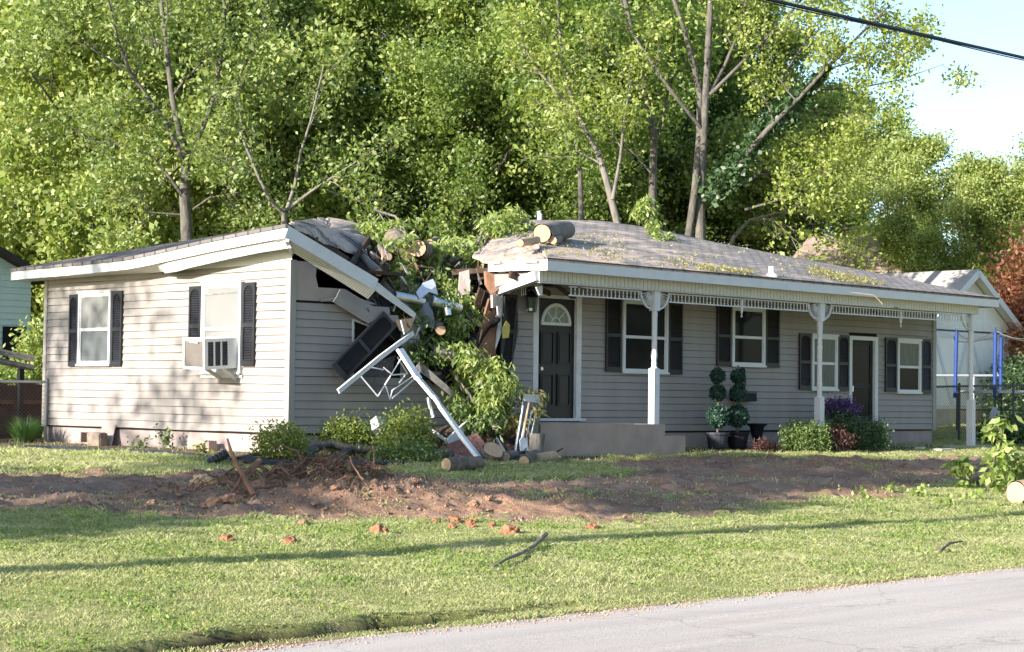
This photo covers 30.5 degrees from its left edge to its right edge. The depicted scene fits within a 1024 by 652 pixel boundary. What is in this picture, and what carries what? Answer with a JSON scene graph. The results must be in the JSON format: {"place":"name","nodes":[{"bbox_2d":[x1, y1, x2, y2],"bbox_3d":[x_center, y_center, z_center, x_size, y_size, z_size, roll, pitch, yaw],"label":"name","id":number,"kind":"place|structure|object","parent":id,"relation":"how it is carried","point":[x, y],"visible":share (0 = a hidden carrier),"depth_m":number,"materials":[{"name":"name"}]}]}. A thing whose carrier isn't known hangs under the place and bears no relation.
{"place":"outdoors","nodes":[
{"label":"outdoors","id":0,"kind":"place"},
{"bbox_2d":[0,421,1023,651],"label":"grass","id":1,"kind":"structure","parent":0,"point":[133,463],"depth_m":17.53,"materials":[{"name":"plant"}]},
{"bbox_2d":[0,423,1023,651],"bbox_3d":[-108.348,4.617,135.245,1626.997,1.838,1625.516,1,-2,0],"label":"ground","id":2,"kind":"structure","parent":0,"point":[92,485],"depth_m":20.38,"materials":[{"name":"soil"}]},
{"bbox_2d":[0,349,34,424],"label":"wooden railing","id":3,"kind":"object","parent":2,"relation":"on","point":[21,366],"visible":0.86,"depth_m":34.33,"materials":[{"name":"grey wood"}]},
{"bbox_2d":[0,383,41,438],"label":"board fence","id":4,"kind":"object","parent":2,"relation":"on","point":[28,403],"visible":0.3,"depth_m":35.21,"materials":[{"name":"brown wood"}]},
{"bbox_2d":[0,246,43,374],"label":"teal house","id":5,"kind":"structure","parent":2,"relation":"on","point":[15,300],"depth_m":45.47,"materials":[{"name":"wood"}]},
{"bbox_2d":[2,326,26,366],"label":"window","id":6,"kind":"structure","parent":5,"relation":"in","point":[6,339],"depth_m":45.41,"materials":[{"name":"black glass"}]},
{"bbox_2d":[0,312,43,430],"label":"bush","id":7,"kind":"object","parent":2,"relation":"on","point":[34,346],"visible":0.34,"depth_m":41.76,"materials":[{"name":"green plant"}]},
{"bbox_2d":[0,377,47,441],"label":"chain fence","id":8,"kind":"object","parent":2,"relation":"on","point":[45,396],"visible":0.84,"depth_m":32.81,"materials":[{"name":"silver metal"}]},
{"bbox_2d":[1,415,51,442],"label":"grass clump","id":9,"kind":"object","parent":2,"relation":"on","point":[25,432],"visible":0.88,"depth_m":32.29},
{"bbox_2d":[0,87,164,325],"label":"tree","id":10,"kind":"object","parent":2,"relation":"on","point":[33,308],"visible":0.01,"depth_m":59.30,"materials":[{"name":"green plant"}]},
{"bbox_2d":[0,0,213,317],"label":"tree","id":11,"kind":"object","parent":2,"relation":"on","point":[41,292],"visible":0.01,"depth_m":57.21,"materials":[{"name":"green plant"}]},
{"bbox_2d":[9,444,231,461],"bbox_3d":[-6.007,1.879,28.000,5.706,0.135,0.149,-1,-3,44],"label":"garden edging","id":12,"kind":"object","parent":2,"relation":"on","point":[103,449],"visible":0.5,"depth_m":27.98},
{"bbox_2d":[0,0,319,291],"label":"tree","id":13,"kind":"object","parent":2,"relation":"on","point":[30,147],"visible":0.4,"depth_m":50.19,"materials":[{"name":"green plant"}]},
{"bbox_2d":[0,0,322,252],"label":"tree","id":14,"kind":"object","parent":2,"relation":"on","point":[137,167],"visible":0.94,"depth_m":43.47,"materials":[{"name":"green plant"}]},
{"bbox_2d":[0,0,365,258],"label":"tree","id":15,"kind":"object","parent":2,"relation":"on","point":[283,25],"visible":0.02,"depth_m":55.63,"materials":[{"name":"green plant"}]},
{"bbox_2d":[97,0,401,245],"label":"tree","id":16,"kind":"object","parent":2,"relation":"on","point":[309,35],"visible":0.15,"depth_m":53.92,"materials":[{"name":"green plant"}]},
{"bbox_2d":[242,413,318,458],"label":"shrub","id":17,"kind":"object","parent":2,"relation":"on","point":[295,440],"visible":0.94,"depth_m":27.00,"materials":[{"name":"green plant"}]},
{"bbox_2d":[150,443,447,496],"bbox_3d":[-2.264,1.800,21.995,4.144,0.830,2.663,2,-3,-35],"label":"root tangle","id":18,"kind":"object","parent":2,"relation":"on","point":[296,472],"visible":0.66,"depth_m":21.80,"materials":[{"name":"wood"}]},
{"bbox_2d":[161,34,446,240],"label":"tree","id":19,"kind":"object","parent":2,"relation":"on","point":[326,116],"visible":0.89,"depth_m":42.42,"materials":[{"name":"green plant"}]},
{"bbox_2d":[243,454,432,465],"bbox_3d":[-2.364,1.891,26.556,3.207,0.177,0.295,2,-3,-37],"label":"garden edging","id":20,"kind":"object","parent":2,"relation":"on","point":[254,458],"visible":0.49,"depth_m":25.88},
{"bbox_2d":[298,438,380,460],"bbox_3d":[-2.394,1.730,28.790,0.860,0.630,3.946,0,-2,14],"label":"fallen limb","id":21,"kind":"object","parent":2,"relation":"on","point":[333,444],"visible":0.59,"depth_m":28.27,"materials":[{"name":"wood"}]},
{"bbox_2d":[318,407,376,448],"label":"shrub","id":22,"kind":"object","parent":2,"relation":"on","point":[357,432],"visible":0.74,"depth_m":28.63,"materials":[{"name":"green plant"}]},
{"bbox_2d":[358,398,445,457],"bbox_3d":[-1.603,1.587,28.660,1.280,0.994,1.275,-1,-3,34],"label":"shrub","id":23,"kind":"object","parent":2,"relation":"on","point":[397,424],"visible":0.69,"depth_m":28.52,"materials":[{"name":"green plant"}]},
{"bbox_2d":[358,431,451,462],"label":"shrub","id":24,"kind":"object","parent":2,"relation":"on","point":[415,448],"visible":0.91,"depth_m":27.55,"materials":[{"name":"green plant"}]},
{"bbox_2d":[244,0,567,243],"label":"tree","id":25,"kind":"object","parent":2,"relation":"on","point":[356,9],"visible":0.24,"depth_m":54.84,"materials":[{"name":"green plant"}]},
{"bbox_2d":[396,348,480,456],"bbox_3d":[-1.057,1.205,28.708,1.641,1.748,0.299,-1,-3,34],"label":"metal strip","id":26,"kind":"object","parent":2,"relation":"on","point":[409,364],"visible":0.93,"depth_m":28.77,"materials":[{"name":"white metal"}]},
{"bbox_2d":[385,421,519,460],"bbox_3d":[-0.442,1.815,29.748,3.000,0.687,2.200,3,-3,-44],"label":"rubble","id":27,"kind":"object","parent":2,"relation":"on","point":[506,443],"visible":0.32,"depth_m":29.64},
{"bbox_2d":[309,0,613,261],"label":"tree","id":28,"kind":"object","parent":2,"relation":"on","point":[444,70],"visible":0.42,"depth_m":54.13,"materials":[{"name":"green plant"}]},
{"bbox_2d":[439,433,484,456],"bbox_3d":[-0.693,1.947,28.911,0.779,0.592,0.420,2,-2,-29],"label":"shingle patch","id":29,"kind":"object","parent":2,"relation":"on","point":[458,447],"visible":0.41,"depth_m":28.96,"materials":[{"name":"red"}]},
{"bbox_2d":[442,456,484,470],"bbox_3d":[-0.699,1.968,26.704,0.223,0.230,0.676,-1,-3,43],"label":"cut log","id":30,"kind":"object","parent":2,"relation":"on","point":[461,463],"visible":0.94,"depth_m":26.58,"materials":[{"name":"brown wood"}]},
{"bbox_2d":[478,442,503,461],"bbox_3d":[-0.317,1.941,28.460,0.404,0.356,0.393,1,-2,0],"label":"cut log","id":31,"kind":"object","parent":2,"relation":"on","point":[491,450],"visible":0.75,"depth_m":28.39,"materials":[{"name":"wood"}]},
{"bbox_2d":[2,453,987,525],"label":"soil crumbs","id":32,"kind":"object","parent":2,"relation":"on","point":[348,483],"visible":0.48,"depth_m":21.47,"materials":[{"name":"soil"}]},
{"bbox_2d":[308,0,693,240],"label":"tree","id":33,"kind":"object","parent":2,"relation":"on","point":[631,190],"visible":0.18,"depth_m":55.75,"materials":[{"name":"green plant"}]},
{"bbox_2d":[10,211,999,455],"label":"damaged house","id":34,"kind":"structure","parent":2,"relation":"on","point":[627,355],"depth_m":32.16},
{"bbox_2d":[75,290,111,365],"bbox_3d":[-7.136,0.041,32.016,0.065,1.287,1.060,3,-3,-44],"label":"window","id":35,"kind":"structure","parent":34,"relation":"in","point":[94,307],"depth_m":32.02,"materials":[{"name":"glass"}]},
{"bbox_2d":[183,337,237,379],"bbox_3d":[-4.660,0.494,29.038,0.693,0.688,0.601,3,-3,-44],"label":"air conditioner","id":36,"kind":"object","parent":34,"relation":"attached to","point":[207,354],"visible":1,"depth_m":28.85,"materials":[{"name":"white plastic"}]},
{"bbox_2d":[198,280,242,373],"bbox_3d":[-4.564,0.027,29.390,0.065,1.457,1.090,3,-3,-44],"label":"window","id":37,"kind":"structure","parent":34,"relation":"in","point":[221,314],"depth_m":29.37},
{"bbox_2d":[331,311,396,380],"bbox_3d":[-2.278,0.300,28.932,0.087,1.101,1.318,-1,-3,42],"label":"shutter","id":38,"kind":"object","parent":34,"relation":"attached to","point":[362,347],"visible":1,"depth_m":28.91,"materials":[{"name":"plastic"}]},
{"bbox_2d":[336,331,413,392],"bbox_3d":[-2.067,0.545,28.907,0.112,1.006,1.820,-1,-3,35],"label":"metal strip","id":39,"kind":"object","parent":34,"relation":"attached to","point":[368,366],"visible":1,"depth_m":28.78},
{"bbox_2d":[353,216,426,283],"bbox_3d":[-2.229,-1.214,32.813,1.302,1.406,1.661,3,-3,-44],"label":"leafy branch","id":40,"kind":"object","parent":34,"relation":"on","point":[367,228],"visible":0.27,"depth_m":32.60,"materials":[{"name":"green plant"}]},
{"bbox_2d":[361,320,419,399],"bbox_3d":[-1.894,0.524,29.028,1.201,1.248,0.092,3,-3,-41],"label":"metal frame","id":41,"kind":"object","parent":34,"relation":"hanging from","point":[383,376],"depth_m":29.00,"materials":[{"name":"white metal"}]},
{"bbox_2d":[384,228,414,259],"bbox_3d":[-1.904,-1.393,31.835,0.352,0.590,0.887,2,-2,-22],"label":"cut log","id":42,"kind":"object","parent":34,"relation":"on","point":[391,233],"visible":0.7,"depth_m":31.71,"materials":[{"name":"brown wood"}]},
{"bbox_2d":[377,231,428,321],"bbox_3d":[-1.873,-0.690,31.057,1.040,1.848,1.773,2,-2,-28],"label":"leafy branch","id":43,"kind":"object","parent":34,"relation":"attached to","point":[396,266],"visible":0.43,"depth_m":31.20,"materials":[{"name":"green plant"}]},
{"bbox_2d":[411,239,435,261],"bbox_3d":[-1.506,-1.270,32.152,0.349,0.353,1.323,0,-2,7],"label":"cut log","id":44,"kind":"object","parent":34,"relation":"on","point":[421,248],"visible":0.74,"depth_m":31.51,"materials":[{"name":"brown wood"}]},
{"bbox_2d":[392,291,462,316],"bbox_3d":[-1.367,-0.350,30.239,1.290,0.373,0.212,2,-3,-33],"label":"air duct","id":45,"kind":"object","parent":34,"relation":"attached to","point":[434,301],"visible":0.95,"depth_m":30.26,"materials":[{"name":"metal"}]},
{"bbox_2d":[401,288,469,370],"bbox_3d":[-1.201,0.095,30.438,1.139,1.495,2.024,0,-2,22],"label":"leafy branch","id":46,"kind":"object","parent":34,"relation":"attached to","point":[424,339],"visible":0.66,"depth_m":30.06,"materials":[{"name":"green plant"}]},
{"bbox_2d":[414,230,487,298],"bbox_3d":[-1.070,-1.014,32.659,1.267,1.408,2.759,0,-2,13],"label":"leafy branch","id":47,"kind":"object","parent":34,"relation":"attached to","point":[441,252],"visible":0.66,"depth_m":32.42,"materials":[{"name":"green plant"}]},
{"bbox_2d":[431,285,487,342],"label":"leafy branch","id":48,"kind":"object","parent":34,"relation":"attached to","point":[460,319],"visible":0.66,"depth_m":30.89,"materials":[{"name":"green plant"}]},
{"bbox_2d":[441,369,511,444],"bbox_3d":[-0.572,1.333,29.840,1.173,1.314,1.343,1,-2,0],"label":"leafy branch","id":49,"kind":"object","parent":34,"relation":"attached to","point":[463,404],"visible":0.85,"depth_m":29.69,"materials":[{"name":"green plant"}]},
{"bbox_2d":[439,340,526,433],"bbox_3d":[-0.525,0.982,30.017,1.380,1.556,1.592,2,-3,-38],"label":"leafy branch","id":50,"kind":"object","parent":34,"relation":"attached to","point":[500,389],"visible":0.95,"depth_m":29.79,"materials":[{"name":"green plant"}]},
{"bbox_2d":[461,203,535,276],"bbox_3d":[-0.331,-1.412,34.256,1.259,1.865,2.365,0,-2,17],"label":"leafy branch","id":51,"kind":"object","parent":34,"relation":"on","point":[494,225],"visible":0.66,"depth_m":34.43,"materials":[{"name":"green plant"}]},
{"bbox_2d":[499,294,517,366],"bbox_3d":[-0.056,0.079,31.283,0.425,1.220,0.034,3,-3,-44],"label":"shutter","id":52,"kind":"object","parent":34,"relation":"attached to","point":[509,316],"visible":0.94,"depth_m":31.30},
{"bbox_2d":[533,221,574,243],"bbox_3d":[0.760,-1.661,33.126,0.368,0.540,1.620,0,-2,18],"label":"cut log","id":53,"kind":"object","parent":34,"relation":"on","point":[544,232],"visible":0.85,"depth_m":32.71,"materials":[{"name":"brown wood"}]},
{"bbox_2d":[538,298,574,417],"bbox_3d":[0.749,0.558,32.240,0.940,2.055,0.105,3,-3,-44],"label":"front door","id":54,"kind":"structure","parent":34,"relation":"in","point":[556,316],"depth_m":32.27,"materials":[{"name":"black wood"}]},
{"bbox_2d":[621,298,669,373],"bbox_3d":[2.410,0.189,33.766,1.260,1.347,0.065,3,-3,-44],"label":"window","id":55,"kind":"structure","parent":34,"relation":"in","point":[636,318],"depth_m":33.71,"materials":[{"name":"white glass"}]},
{"bbox_2d":[627,192,666,229],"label":"leafy branch","id":56,"kind":"object","parent":34,"relation":"on","point":[644,211],"visible":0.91,"depth_m":38.88,"materials":[{"name":"green plant"}]},
{"bbox_2d":[644,219,680,242],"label":"leafy branch","id":57,"kind":"object","parent":34,"relation":"on","point":[656,234],"visible":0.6,"depth_m":37.17,"materials":[{"name":"green plant"}]},
{"bbox_2d":[521,232,888,285],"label":"leaf litter","id":58,"kind":"object","parent":34,"relation":"on","point":[817,270],"visible":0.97,"depth_m":34.55,"materials":[{"name":"plant"}]},
{"bbox_2d":[731,305,766,367],"bbox_3d":[4.532,0.202,35.846,1.040,1.167,0.065,3,-3,-44],"label":"window","id":59,"kind":"structure","parent":34,"relation":"in","point":[748,345],"depth_m":35.87,"materials":[{"name":"white glass"}]},
{"bbox_2d":[811,333,838,390],"bbox_3d":[6.265,0.731,37.532,0.890,1.137,0.065,3,-3,-44],"label":"window","id":60,"kind":"structure","parent":34,"relation":"in","point":[829,342],"depth_m":37.60,"materials":[{"name":"clear glass"}]},
{"bbox_2d":[852,340,872,425],"bbox_3d":[7.179,1.188,38.534,0.810,1.790,0.067,3,-3,-44],"label":"screen door","id":61,"kind":"structure","parent":34,"relation":"in","point":[862,350],"depth_m":38.61,"materials":[{"name":"black glass"}]},
{"bbox_2d":[896,338,922,393],"bbox_3d":[8.400,0.849,39.626,0.910,1.167,0.065,3,-3,-44],"label":"window","id":62,"kind":"structure","parent":34,"relation":"in","point":[909,351],"depth_m":39.64,"materials":[{"name":"white glass"}]},
{"bbox_2d":[3,474,1018,644],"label":"dead leaves","id":63,"kind":"object","parent":2,"relation":"on","point":[405,593],"visible":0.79,"depth_m":17.78,"materials":[{"name":"brown plant"}]},
{"bbox_2d":[502,448,524,460],"bbox_3d":[0.036,2.016,29.327,0.157,0.185,0.984,0,-2,15],"label":"cut log","id":64,"kind":"object","parent":2,"relation":"on","point":[514,454],"visible":0.74,"depth_m":29.06,"materials":[{"name":"brown wood"}]},
{"bbox_2d":[514,396,540,449],"bbox_3d":[0.236,1.519,29.730,0.113,0.871,0.745,-1,-3,38],"label":"panel","id":65,"kind":"object","parent":64,"relation":"on","point":[525,405],"visible":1,"depth_m":29.72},
{"bbox_2d":[495,410,537,437],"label":"leafy branch","id":66,"kind":"object","parent":65,"relation":"attached to","point":[512,422],"visible":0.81,"depth_m":29.70,"materials":[{"name":"green plant"}]},
{"bbox_2d":[515,387,549,419],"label":"leafy branch","id":67,"kind":"object","parent":65,"relation":"on","point":[539,411],"visible":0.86,"depth_m":29.90,"materials":[{"name":"green plant"}]},
{"bbox_2d":[407,0,727,232],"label":"tree","id":68,"kind":"object","parent":2,"relation":"on","point":[593,182],"visible":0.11,"depth_m":55.52,"materials":[{"name":"green plant"}]},
{"bbox_2d":[484,0,666,223],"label":"tree","id":69,"kind":"object","parent":2,"relation":"on","point":[574,111],"visible":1,"depth_m":45.28,"materials":[{"name":"green plant"}]},
{"bbox_2d":[480,0,673,219],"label":"tree","id":70,"kind":"object","parent":2,"relation":"on","point":[517,84],"visible":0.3,"depth_m":49.12,"materials":[{"name":"green plant"}]},
{"bbox_2d":[530,0,737,219],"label":"tree","id":71,"kind":"object","parent":2,"relation":"on","point":[652,131],"visible":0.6,"depth_m":47.95,"materials":[{"name":"green plant"}]},
{"bbox_2d":[511,70,763,240],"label":"tree","id":72,"kind":"object","parent":2,"relation":"on","point":[724,86],"depth_m":64.38,"materials":[{"name":"green plant"}]},
{"bbox_2d":[473,0,814,242],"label":"tree","id":73,"kind":"object","parent":2,"relation":"on","point":[732,134],"visible":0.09,"depth_m":58.85,"materials":[{"name":"green plant"}]},
{"bbox_2d":[558,1,817,252],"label":"tree","id":74,"kind":"object","parent":2,"relation":"on","point":[740,96],"visible":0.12,"depth_m":62.11,"materials":[{"name":"green plant"}]},
{"bbox_2d":[704,365,729,449],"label":"topiary","id":75,"kind":"object","parent":2,"relation":"on","point":[717,416],"visible":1,"depth_m":34.32,"materials":[{"name":"green plant"}]},
{"bbox_2d":[727,365,749,448],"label":"topiary","id":76,"kind":"object","parent":2,"relation":"on","point":[739,415],"visible":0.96,"depth_m":34.76,"materials":[{"name":"green plant"}]},
{"bbox_2d":[605,0,882,247],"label":"tree","id":77,"kind":"object","parent":2,"relation":"on","point":[795,48],"visible":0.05,"depth_m":64.14,"materials":[{"name":"green plant"}]},
{"bbox_2d":[567,0,985,239],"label":"tree","id":78,"kind":"object","parent":2,"relation":"on","point":[696,209],"visible":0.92,"depth_m":46.03,"materials":[{"name":"green plant"}]},
{"bbox_2d":[694,62,832,212],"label":"ivy","id":79,"kind":"object","parent":78,"relation":"attached to","point":[723,182],"visible":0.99,"depth_m":45.79,"materials":[{"name":"green plant"}]},
{"bbox_2d":[686,67,923,256],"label":"tree","id":80,"kind":"object","parent":2,"relation":"on","point":[828,100],"visible":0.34,"depth_m":61.28,"materials":[{"name":"green plant"}]},
{"bbox_2d":[728,152,888,272],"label":"tree","id":81,"kind":"object","parent":2,"relation":"on","point":[824,239],"visible":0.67,"depth_m":47.11,"materials":[{"name":"green plant"}]},
{"bbox_2d":[778,413,839,451],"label":"hedge shrub","id":82,"kind":"object","parent":2,"relation":"on","point":[813,437],"visible":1,"depth_m":34.83,"materials":[{"name":"green plant"}]},
{"bbox_2d":[728,97,946,252],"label":"tree","id":83,"kind":"object","parent":2,"relation":"on","point":[801,127],"visible":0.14,"depth_m":60.72,"materials":[{"name":"green plant"}]},
{"bbox_2d":[825,415,861,452],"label":"shrub","id":84,"kind":"object","parent":2,"relation":"on","point":[839,435],"visible":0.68,"depth_m":35.22,"materials":[{"name":"red plant"}]},
{"bbox_2d":[824,392,863,419],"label":"flowering shrub","id":85,"kind":"object","parent":2,"relation":"on","point":[845,402],"visible":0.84,"depth_m":36.64,"materials":[{"name":"purple plant"}]},
{"bbox_2d":[824,403,863,445],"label":"shrub","id":86,"kind":"object","parent":2,"relation":"on","point":[837,420],"visible":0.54,"depth_m":36.40,"materials":[{"name":"green plant"}]},
{"bbox_2d":[793,236,910,273],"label":"neighbour house","id":87,"kind":"structure","parent":2,"relation":"on","point":[808,244],"depth_m":57.78,"materials":[{"name":"beige brick"}]},
{"bbox_2d":[844,415,894,449],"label":"hedge shrub","id":88,"kind":"object","parent":2,"relation":"on","point":[871,434],"visible":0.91,"depth_m":36.31,"materials":[{"name":"green plant"}]},
{"bbox_2d":[824,120,1011,275],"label":"tree","id":89,"kind":"object","parent":2,"relation":"on","point":[914,155],"visible":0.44,"depth_m":57.70,"materials":[{"name":"green plant"}]},
{"bbox_2d":[872,203,1003,285],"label":"tree","id":90,"kind":"object","parent":2,"relation":"on","point":[918,228],"visible":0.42,"depth_m":56.14,"materials":[{"name":"green plant"}]},
{"bbox_2d":[883,269,1023,425],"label":"shed","id":91,"kind":"structure","parent":2,"relation":"on","point":[988,320],"depth_m":52.12,"materials":[{"name":"metal"}]},
{"bbox_2d":[936,333,968,408],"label":"barn door","id":92,"kind":"structure","parent":91,"relation":"in","point":[944,342],"depth_m":51.28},
{"bbox_2d":[973,335,1003,408],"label":"barn door","id":93,"kind":"structure","parent":91,"relation":"in","point":[983,349],"depth_m":52.47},
{"bbox_2d":[892,148,1023,297],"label":"tree","id":94,"kind":"object","parent":2,"relation":"on","point":[983,170],"visible":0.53,"depth_m":56.58,"materials":[{"name":"green plant"}]},
{"bbox_2d":[940,456,977,487],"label":"leafy branch","id":95,"kind":"object","parent":2,"relation":"on","point":[963,467],"visible":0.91,"depth_m":27.78,"materials":[{"name":"green plant"}]},
{"bbox_2d":[932,382,1023,439],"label":"chain fence","id":96,"kind":"object","parent":2,"relation":"on","point":[1013,385],"visible":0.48,"depth_m":42.87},
{"bbox_2d":[953,327,1023,430],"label":"trampoline","id":97,"kind":"object","parent":2,"relation":"on","point":[994,337],"visible":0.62,"depth_m":46.96,"materials":[{"name":"blue plastic"}]},
{"bbox_2d":[959,132,1023,302],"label":"tree","id":98,"kind":"object","parent":2,"relation":"on","point":[1015,184],"visible":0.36,"depth_m":56.65,"materials":[{"name":"green plant"}]},
{"bbox_2d":[972,218,1023,405],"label":"red leaved tree","id":99,"kind":"object","parent":2,"relation":"on","point":[1013,287],"visible":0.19,"depth_m":53.99,"materials":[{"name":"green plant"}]},
{"bbox_2d":[974,335,1023,417],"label":"bush","id":100,"kind":"object","parent":2,"relation":"on","point":[1015,369],"visible":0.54,"depth_m":51.68,"materials":[{"name":"green plant"}]},
{"bbox_2d":[975,406,1023,443],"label":"bush","id":101,"kind":"object","parent":2,"relation":"on","point":[1016,436],"visible":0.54,"depth_m":41.27,"materials":[{"name":"green plant"}]},
{"bbox_2d":[976,413,1023,492],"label":"leafy branch","id":102,"kind":"object","parent":2,"relation":"on","point":[1004,454],"visible":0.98,"depth_m":26.96,"materials":[{"name":"green plant"}]},
{"bbox_2d":[979,440,1023,487],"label":"leafy branch","id":103,"kind":"object","parent":2,"relation":"on","point":[1015,467],"visible":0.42,"depth_m":27.58,"materials":[{"name":"green plant"}]},
{"bbox_2d":[1006,480,1023,503],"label":"cut log","id":104,"kind":"object","parent":2,"relation":"on","point":[1014,491],"visible":0.86,"depth_m":25.26,"materials":[{"name":"brown wood"}]},
{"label":"utility pole","id":105,"kind":"object","parent":2,"relation":"on","visible":0},
{"bbox_2d":[757,0,1023,60],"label":"overhead cable","id":106,"kind":"object","parent":105,"relation":"attached to","point":[881,25],"visible":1,"depth_m":26.76,"materials":[{"name":"rubber"}]},
{"bbox_2d":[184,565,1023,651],"bbox_3d":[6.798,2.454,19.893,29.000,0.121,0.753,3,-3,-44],"label":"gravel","id":107,"kind":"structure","parent":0,"point":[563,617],"depth_m":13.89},
{"bbox_2d":[236,567,1023,651],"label":"road","id":108,"kind":"structure","parent":0,"point":[976,612],"depth_m":12.98,"materials":[{"name":"asphalt"}]},
{"bbox_2d":[285,0,1023,253],"label":"sky","id":109,"kind":"structure","parent":0,"point":[985,119],"materials":[{"name":"white"}]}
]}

